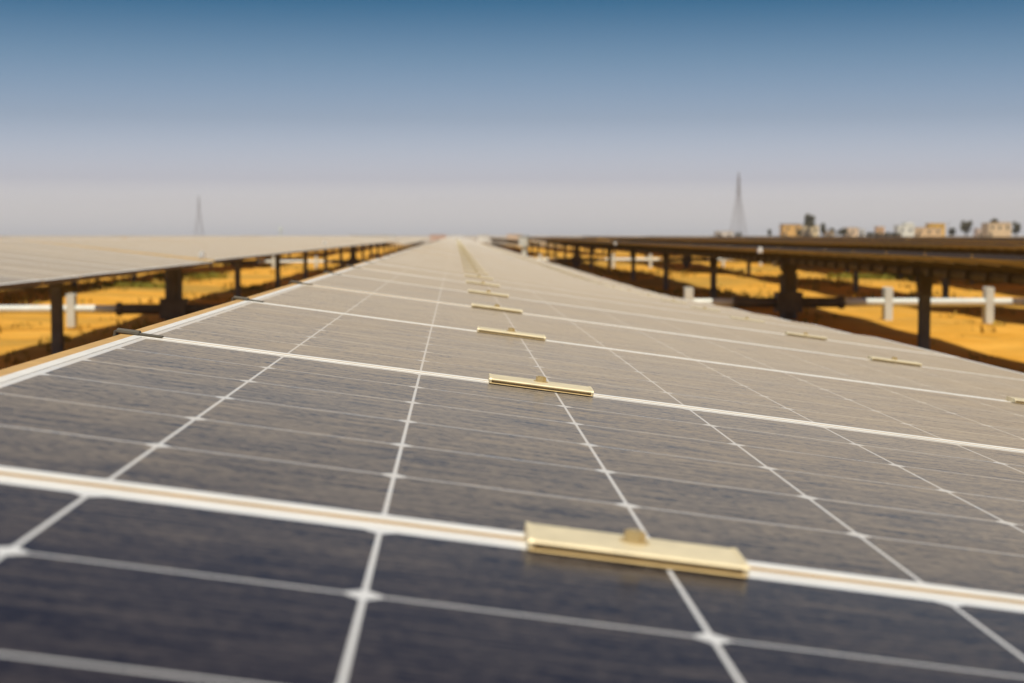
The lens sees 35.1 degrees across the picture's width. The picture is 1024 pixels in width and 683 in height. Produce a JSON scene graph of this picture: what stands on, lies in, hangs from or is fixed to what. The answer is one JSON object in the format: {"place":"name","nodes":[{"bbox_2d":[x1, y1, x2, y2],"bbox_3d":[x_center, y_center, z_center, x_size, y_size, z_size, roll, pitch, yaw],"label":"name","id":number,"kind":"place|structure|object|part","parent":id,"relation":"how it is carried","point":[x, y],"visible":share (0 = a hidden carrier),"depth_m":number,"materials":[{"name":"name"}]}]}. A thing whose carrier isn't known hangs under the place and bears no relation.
{"place":"outdoors","nodes":[
{"label":"outdoors","id":0,"kind":"place"},
{"bbox_2d":[0,236,1023,372],"bbox_3d":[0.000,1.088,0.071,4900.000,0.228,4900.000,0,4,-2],"label":"ground","id":1,"kind":"structure","parent":0,"point":[1003,346],"depth_m":27.07,"materials":[{"name":"sand"}]},
{"bbox_2d":[0,238,90,238],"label":"solar tracker row","id":2,"kind":"object","parent":1,"relation":"on","point":[45,238],"visible":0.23,"depth_m":63.07,"materials":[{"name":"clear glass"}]},
{"bbox_2d":[98,282,164,287],"bbox_3d":[-7.144,-1.075,30.837,1.355,0.141,1.272,2,4,29],"label":"weed patch","id":3,"kind":"object","parent":1,"relation":"on","point":[139,285],"visible":0.81,"depth_m":30.47,"materials":[{"name":"green plant"}]},
{"bbox_2d":[0,237,290,286],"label":"solar tracker row","id":4,"kind":"object","parent":1,"relation":"on","point":[134,275],"visible":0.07,"depth_m":38.15,"materials":[{"name":"grey glass"}]},
{"bbox_2d":[154,271,227,279],"bbox_3d":[-7.914,-1.612,39.741,1.853,0.227,1.858,0,4,-2],"label":"weed patch","id":5,"kind":"object","parent":1,"relation":"on","point":[210,275],"visible":0.51,"depth_m":39.52,"materials":[{"name":"green plant"}]},
{"bbox_2d":[194,195,203,235],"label":"lattice pylon","id":6,"kind":"object","parent":1,"relation":"on","point":[198,203],"visible":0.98,"depth_m":1584.58,"materials":[{"name":"metal"}]},
{"bbox_2d":[0,236,398,354],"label":"solar tracker row","id":7,"kind":"object","parent":1,"relation":"on","point":[54,265],"visible":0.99,"depth_m":16.32,"materials":[{"name":"grey glass"}]},
{"bbox_2d":[122,236,319,237],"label":"solar tracker row","id":8,"kind":"object","parent":1,"relation":"on","point":[204,237],"visible":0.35,"depth_m":102.04,"materials":[{"name":"glass"}]},
{"bbox_2d":[315,237,389,254],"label":"solar tracker row","id":9,"kind":"object","parent":1,"relation":"on","point":[360,246],"visible":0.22,"depth_m":149.19,"materials":[{"name":"brown glass"}]},
{"bbox_2d":[349,235,396,237],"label":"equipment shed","id":10,"kind":"structure","parent":1,"relation":"on","point":[392,236],"depth_m":209.03,"materials":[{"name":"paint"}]},
{"bbox_2d":[382,237,431,255],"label":"solar tracker row","id":11,"kind":"object","parent":1,"relation":"on","point":[407,240],"visible":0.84,"depth_m":105.54,"materials":[{"name":"grey glass"}]},
{"bbox_2d":[430,235,445,241],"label":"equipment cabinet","id":12,"kind":"object","parent":1,"relation":"on","point":[434,237],"visible":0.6,"depth_m":205.36,"materials":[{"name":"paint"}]},
{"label":"door","id":13,"kind":"part","parent":12,"relation":"part of","materials":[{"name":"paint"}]},
{"bbox_2d":[451,237,486,244],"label":"solar tracker row","id":14,"kind":"object","parent":1,"relation":"on","point":[464,239],"visible":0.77,"depth_m":108.70,"materials":[{"name":"grey glass"}]},
{"bbox_2d":[478,235,488,243],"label":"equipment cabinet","id":15,"kind":"object","parent":1,"relation":"on","point":[481,239],"visible":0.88,"depth_m":205.57,"materials":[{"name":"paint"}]},
{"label":"door","id":16,"kind":"part","parent":15,"relation":"part of","materials":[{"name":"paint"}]},
{"bbox_2d":[216,254,761,267],"bbox_3d":[0.157,-2.741,55.279,37.000,0.480,0.220,0,4,-2],"label":"drive shaft","id":17,"kind":"object","parent":1,"relation":"on","point":[573,259],"visible":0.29,"depth_m":55.27,"materials":[{"name":"metal"}]},
{"bbox_2d":[0,255,1015,368],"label":"dry weeds","id":18,"kind":"object","parent":1,"relation":"on","point":[70,290],"visible":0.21,"depth_m":31.26,"materials":[{"name":"yellow plant"}]},
{"bbox_2d":[0,238,1023,682],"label":"solar tracker row","id":19,"kind":"object","parent":1,"relation":"on","point":[446,460],"visible":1,"depth_m":1.08,"materials":[{"name":"black glass"}]},
{"bbox_2d":[0,287,1023,326],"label":"drive shaft","id":20,"kind":"object","parent":1,"relation":"on","point":[164,308],"visible":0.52,"depth_m":20.14,"materials":[{"name":"metal"}]},
{"bbox_2d":[506,234,522,243],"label":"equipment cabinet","id":21,"kind":"object","parent":1,"relation":"on","point":[513,236],"visible":0.48,"depth_m":211.68,"materials":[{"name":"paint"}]},
{"bbox_2d":[484,237,553,255],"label":"solar tracker row","id":22,"kind":"object","parent":1,"relation":"on","point":[501,240],"visible":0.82,"depth_m":114.88,"materials":[{"name":"brown glass"}]},
{"bbox_2d":[518,235,529,255],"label":"cabinet post","id":23,"kind":"object","parent":1,"relation":"on","point":[524,242],"visible":0.84,"depth_m":71.29,"materials":[{"name":"metal"}]},
{"bbox_2d":[530,237,614,254],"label":"solar tracker row","id":24,"kind":"object","parent":1,"relation":"on","point":[571,245],"visible":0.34,"depth_m":97.59,"materials":[{"name":"brown glass"}]},
{"bbox_2d":[554,237,674,256],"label":"solar tracker row","id":25,"kind":"object","parent":1,"relation":"on","point":[611,239],"visible":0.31,"depth_m":124.55,"materials":[{"name":"brown glass"}]},
{"bbox_2d":[580,236,703,238],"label":"solar tracker row","id":26,"kind":"object","parent":1,"relation":"on","point":[643,237],"visible":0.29,"depth_m":126.58,"materials":[{"name":"brown glass"}]},
{"bbox_2d":[714,231,733,235],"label":"house","id":27,"kind":"structure","parent":1,"relation":"on","point":[723,233],"depth_m":641.94,"materials":[{"name":"beige paint"}]},
{"bbox_2d":[730,172,746,235],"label":"lattice pylon","id":28,"kind":"object","parent":1,"relation":"on","point":[738,196],"visible":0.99,"depth_m":1001.26,"materials":[{"name":"metal"}]},
{"bbox_2d":[529,238,1023,349],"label":"solar tracker row","id":29,"kind":"object","parent":1,"relation":"on","point":[925,268],"visible":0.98,"depth_m":15.46,"materials":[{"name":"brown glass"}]},
{"bbox_2d":[645,236,908,238],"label":"solar tracker row","id":30,"kind":"object","parent":1,"relation":"on","point":[785,237],"visible":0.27,"depth_m":109.14,"materials":[{"name":"brown glass"}]},
{"bbox_2d":[779,224,801,235],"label":"house","id":31,"kind":"structure","parent":1,"relation":"on","point":[789,229],"depth_m":602.60,"materials":[{"name":"orange paint"}]},
{"bbox_2d":[801,225,818,235],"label":"house","id":32,"kind":"structure","parent":1,"relation":"on","point":[814,230],"depth_m":612.94,"materials":[{"name":"beige paint"}]},
{"bbox_2d":[804,213,815,235],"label":"tree","id":33,"kind":"object","parent":1,"relation":"on","point":[809,222],"visible":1,"depth_m":607.98,"materials":[{"name":"green plant"}]},
{"bbox_2d":[610,237,1023,297],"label":"solar tracker row","id":34,"kind":"object","parent":1,"relation":"on","point":[989,248],"visible":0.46,"depth_m":29.05,"materials":[{"name":"brown glass"}]},
{"bbox_2d":[820,223,826,235],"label":"tree","id":35,"kind":"object","parent":1,"relation":"on","point":[822,228],"visible":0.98,"depth_m":592.27,"materials":[{"name":"green plant"}]},
{"bbox_2d":[824,231,833,235],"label":"house","id":36,"kind":"structure","parent":1,"relation":"on","point":[829,233],"depth_m":562.98,"materials":[{"name":"brown"}]},
{"bbox_2d":[837,228,847,235],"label":"tree","id":37,"kind":"object","parent":1,"relation":"on","point":[843,231],"visible":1,"depth_m":587.68,"materials":[{"name":"green plant"}]},
{"bbox_2d":[710,236,985,238],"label":"solar tracker row","id":38,"kind":"object","parent":1,"relation":"on","point":[866,237],"visible":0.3,"depth_m":111.84,"materials":[{"name":"brown glass"}]},
{"bbox_2d":[844,227,858,235],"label":"house","id":39,"kind":"structure","parent":1,"relation":"on","point":[852,231],"depth_m":623.54,"materials":[{"name":"beige paint"}]},
{"bbox_2d":[699,237,1023,283],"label":"solar tracker row","id":40,"kind":"object","parent":1,"relation":"on","point":[934,241],"visible":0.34,"depth_m":40.51,"materials":[{"name":"brown glass"}]},
{"bbox_2d":[858,229,864,235],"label":"house","id":41,"kind":"structure","parent":1,"relation":"on","point":[861,232],"depth_m":663.96,"materials":[{"name":"beige paint"}]},
{"bbox_2d":[826,272,911,280],"bbox_3d":[8.808,-1.624,40.251,2.018,0.242,1.946,3,5,39],"label":"weed patch","id":42,"kind":"object","parent":1,"relation":"on","point":[870,276],"visible":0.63,"depth_m":39.83,"materials":[{"name":"green plant"}]},
{"bbox_2d":[875,227,884,233],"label":"house","id":43,"kind":"structure","parent":1,"relation":"on","point":[879,229],"depth_m":684.32,"materials":[{"name":"beige paint"}]},
{"bbox_2d":[870,273,916,277],"bbox_3d":[10.422,-1.797,43.429,1.754,0.223,1.642,0,4,-2],"label":"weed patch","id":44,"kind":"object","parent":1,"relation":"on","point":[895,274],"visible":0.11,"depth_m":43.26,"materials":[{"name":"green plant"}]},
{"bbox_2d":[775,236,1023,237],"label":"solar tracker row","id":45,"kind":"object","parent":1,"relation":"on","point":[876,236],"visible":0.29,"depth_m":151.38,"materials":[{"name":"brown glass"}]},
{"bbox_2d":[894,223,914,236],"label":"house","id":46,"kind":"structure","parent":1,"relation":"on","point":[905,230],"depth_m":604.16,"materials":[{"name":"white paint"}]},
{"bbox_2d":[914,227,942,236],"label":"house","id":47,"kind":"structure","parent":1,"relation":"on","point":[928,231],"depth_m":624.61,"materials":[{"name":"beige paint"}]},
{"bbox_2d":[861,238,1002,239],"bbox_3d":[17.798,-2.042,43.567,1.945,1.339,60.110,0,4,-2],"label":"solar tracker row","id":48,"kind":"object","parent":1,"relation":"on","point":[951,239],"visible":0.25,"depth_m":58.10,"materials":[{"name":"brown glass"}]},
{"bbox_2d":[925,223,945,236],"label":"house","id":49,"kind":"structure","parent":1,"relation":"on","point":[936,225],"depth_m":644.76,"materials":[{"name":"orange paint"}]},
{"bbox_2d":[948,228,955,236],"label":"tree","id":50,"kind":"object","parent":1,"relation":"on","point":[951,231],"visible":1,"depth_m":604.22,"materials":[{"name":"green plant"}]},
{"bbox_2d":[959,220,972,236],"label":"tree","id":51,"kind":"object","parent":1,"relation":"on","point":[965,226],"visible":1,"depth_m":594.00,"materials":[{"name":"green plant"}]},
{"bbox_2d":[973,228,980,236],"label":"house","id":52,"kind":"structure","parent":1,"relation":"on","point":[977,232],"depth_m":625.69,"materials":[{"name":"beige paint"}]},
{"bbox_2d":[945,238,1023,239],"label":"solar tracker row","id":53,"kind":"object","parent":1,"relation":"on","point":[990,238],"visible":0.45,"depth_m":66.53,"materials":[{"name":"brown glass"}]},
{"bbox_2d":[981,222,1011,236],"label":"house","id":54,"kind":"structure","parent":1,"relation":"on","point":[997,229],"depth_m":605.40,"materials":[{"name":"beige paint"}]},
{"bbox_2d":[1011,221,1020,236],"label":"tree","id":55,"kind":"object","parent":1,"relation":"on","point":[1016,229],"visible":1,"depth_m":589.69,"materials":[{"name":"green plant"}]},
{"bbox_2d":[0,0,1023,235],"label":"sky","id":56,"kind":"structure","parent":0,"point":[302,117],"materials":[{"name":"blue"}]}
]}

